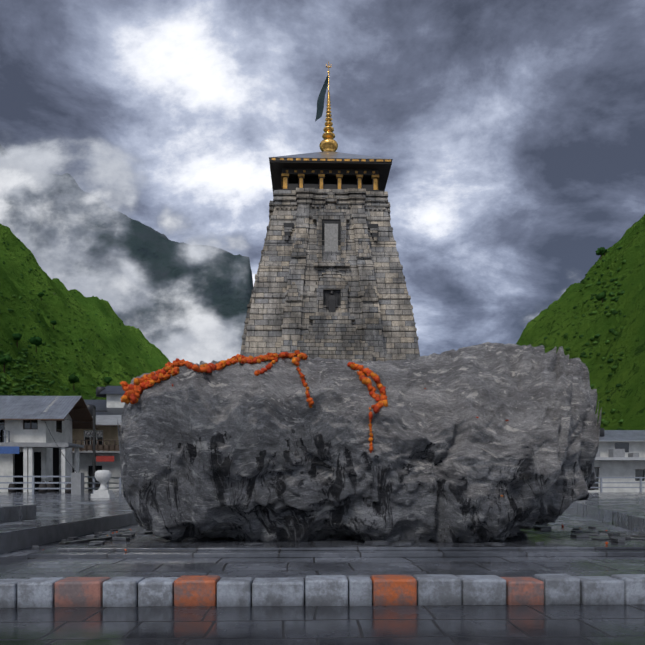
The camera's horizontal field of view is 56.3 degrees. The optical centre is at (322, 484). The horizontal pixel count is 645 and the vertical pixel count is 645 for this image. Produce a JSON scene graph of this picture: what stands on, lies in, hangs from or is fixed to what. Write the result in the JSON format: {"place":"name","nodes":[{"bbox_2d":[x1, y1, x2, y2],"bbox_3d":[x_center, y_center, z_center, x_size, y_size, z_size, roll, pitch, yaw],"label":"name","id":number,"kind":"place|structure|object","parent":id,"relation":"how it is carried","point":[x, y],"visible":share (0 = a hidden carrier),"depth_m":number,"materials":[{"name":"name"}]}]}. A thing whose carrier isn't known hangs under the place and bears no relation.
{"place":"outdoors","nodes":[
{"label":"outdoors","id":0,"kind":"place"},
{"bbox_2d":[0,490,132,553],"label":"terrace","id":1,"kind":"structure","parent":0,"point":[56,508],"depth_m":13.48,"materials":[{"name":"grey stone"}]},
{"bbox_2d":[0,504,35,522],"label":"stone block","id":2,"kind":"structure","parent":1,"relation":"on","point":[12,512],"depth_m":8.54,"materials":[{"name":"grey stone"}]},
{"bbox_2d":[0,473,121,494],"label":"plaza railing","id":3,"kind":"object","parent":1,"relation":"on","point":[77,482],"visible":0.54,"depth_m":31.57,"materials":[{"name":"metal"}]},
{"bbox_2d":[0,513,136,553],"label":"terrace riser","id":4,"kind":"object","parent":1,"relation":"attached to","point":[15,541],"depth_m":7.78,"materials":[{"name":"stone"}]},
{"bbox_2d":[91,470,114,497],"bbox_3d":[-8.649,-0.048,23.774,0.720,1.100,0.720,0,0,-2],"label":"stone urn","id":5,"kind":"object","parent":1,"relation":"on","point":[103,477],"visible":1,"depth_m":23.53,"materials":[{"name":"white stone"}]},
{"bbox_2d":[0,387,604,492],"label":"town clutter","id":6,"kind":"object","parent":1,"relation":"on","point":[16,449],"visible":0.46,"depth_m":43.47,"materials":[{"name":"black"}]},
{"bbox_2d":[0,224,170,399],"bbox_3d":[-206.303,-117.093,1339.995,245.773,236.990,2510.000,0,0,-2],"label":"mountain","id":7,"kind":"structure","parent":0,"point":[12,269],"depth_m":416.04,"materials":[{"name":"green plant"}]},
{"bbox_2d":[0,239,163,399],"bbox_3d":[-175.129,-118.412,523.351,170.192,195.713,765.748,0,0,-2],"label":"shrubs","id":8,"kind":"object","parent":7,"relation":"on","point":[6,358],"visible":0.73,"depth_m":297.97,"materials":[{"name":"green plant"}]},
{"bbox_2d":[0,139,250,363],"bbox_3d":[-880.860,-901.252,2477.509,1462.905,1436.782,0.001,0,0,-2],"label":"cloud","id":9,"kind":"structure","parent":0,"point":[108,167],"depth_m":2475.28,"materials":[{"name":"white"}]},
{"bbox_2d":[0,145,252,344],"bbox_3d":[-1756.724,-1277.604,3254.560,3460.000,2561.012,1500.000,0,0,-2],"label":"mountain","id":10,"kind":"structure","parent":0,"point":[153,250],"depth_m":2948.54,"materials":[{"name":"grey stone"}]},
{"bbox_2d":[0,600,644,644],"bbox_3d":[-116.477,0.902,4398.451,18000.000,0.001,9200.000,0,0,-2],"label":"ground","id":11,"kind":"structure","parent":0,"point":[565,624],"depth_m":3.87,"materials":[{"name":"grey stone"}]},
{"bbox_2d":[0,396,96,491],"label":"house","id":12,"kind":"structure","parent":11,"relation":"on","point":[23,425],"depth_m":44.56,"materials":[{"name":"white paint"}]},
{"bbox_2d":[72,415,121,490],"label":"house","id":13,"kind":"structure","parent":11,"relation":"on","point":[107,442],"depth_m":55.48,"materials":[{"name":"beige paint"}]},
{"bbox_2d":[84,386,124,414],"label":"house","id":14,"kind":"structure","parent":11,"relation":"on","point":[112,404],"depth_m":73.35,"materials":[{"name":"white paint"}]},
{"bbox_2d":[0,574,644,607],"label":"kerb","id":15,"kind":"structure","parent":11,"relation":"on","point":[392,590],"depth_m":4.51,"materials":[{"name":"paint"}]},
{"bbox_2d":[588,430,644,491],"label":"houses","id":16,"kind":"structure","parent":11,"relation":"on","point":[620,453],"depth_m":60.88,"materials":[{"name":"white paint"}]},
{"bbox_2d":[0,492,644,599],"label":"plaza paving","id":17,"kind":"structure","parent":0,"point":[18,564],"depth_m":5.45,"materials":[{"name":"grey stone"}]},
{"bbox_2d":[240,188,419,361],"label":"temple tower","id":18,"kind":"structure","parent":17,"relation":"on","point":[330,282],"depth_m":31.84,"materials":[{"name":"grey stone"}]},
{"bbox_2d":[269,151,392,191],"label":"temple roof","id":19,"kind":"structure","parent":18,"relation":"on","point":[327,170],"depth_m":33.34,"materials":[{"name":"black wood"}]},
{"bbox_2d":[315,61,337,151],"bbox_3d":[0.242,-22.558,36.014,1.376,5.520,1.120,0,0,-2],"label":"spire finial","id":20,"kind":"object","parent":19,"relation":"on","point":[328,143],"visible":0.94,"depth_m":35.93,"materials":[{"name":"gold metal"}]},
{"bbox_2d":[27,524,644,557],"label":"stone platform","id":21,"kind":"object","parent":17,"relation":"on","point":[558,541],"visible":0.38,"depth_m":6.29,"materials":[{"name":"grey stone"}]},
{"bbox_2d":[32,523,644,548],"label":"rubble debris","id":22,"kind":"object","parent":21,"relation":"on","point":[617,537],"visible":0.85,"depth_m":7.24,"materials":[{"name":"grey stone"}]},
{"bbox_2d":[117,342,601,542],"bbox_3d":[0.586,-0.626,8.836,6.290,2.643,4.979,0,0,-2],"label":"boulder","id":23,"kind":"object","parent":21,"relation":"on","point":[238,451],"visible":0.98,"depth_m":6.66,"materials":[{"name":"grey stone"}]},
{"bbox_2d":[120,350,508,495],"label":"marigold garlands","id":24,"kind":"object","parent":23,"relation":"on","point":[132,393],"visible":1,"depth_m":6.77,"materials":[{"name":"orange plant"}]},
{"bbox_2d":[591,477,644,492],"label":"plaza railing","id":25,"kind":"object","parent":17,"relation":"on","point":[601,482],"visible":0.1,"depth_m":38.47,"materials":[{"name":"metal"}]},
{"bbox_2d":[0,0,644,355],"label":"sky","id":26,"kind":"structure","parent":0,"point":[512,131],"materials":[{"name":"grey"}]},
{"bbox_2d":[516,214,644,429],"bbox_3d":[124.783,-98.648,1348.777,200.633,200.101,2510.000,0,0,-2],"label":"mountain","id":27,"kind":"structure","parent":0,"point":[627,401],"depth_m":208.73,"materials":[{"name":"green plant"}]},
{"bbox_2d":[539,247,625,429],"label":"shrubs","id":28,"kind":"object","parent":27,"relation":"on","point":[601,251],"visible":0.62,"depth_m":230.91,"materials":[{"name":"green plant"}]},
{"bbox_2d":[568,499,644,533],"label":"terrace","id":29,"kind":"structure","parent":0,"point":[628,514],"depth_m":12.29,"materials":[{"name":"grey stone"}]}
]}

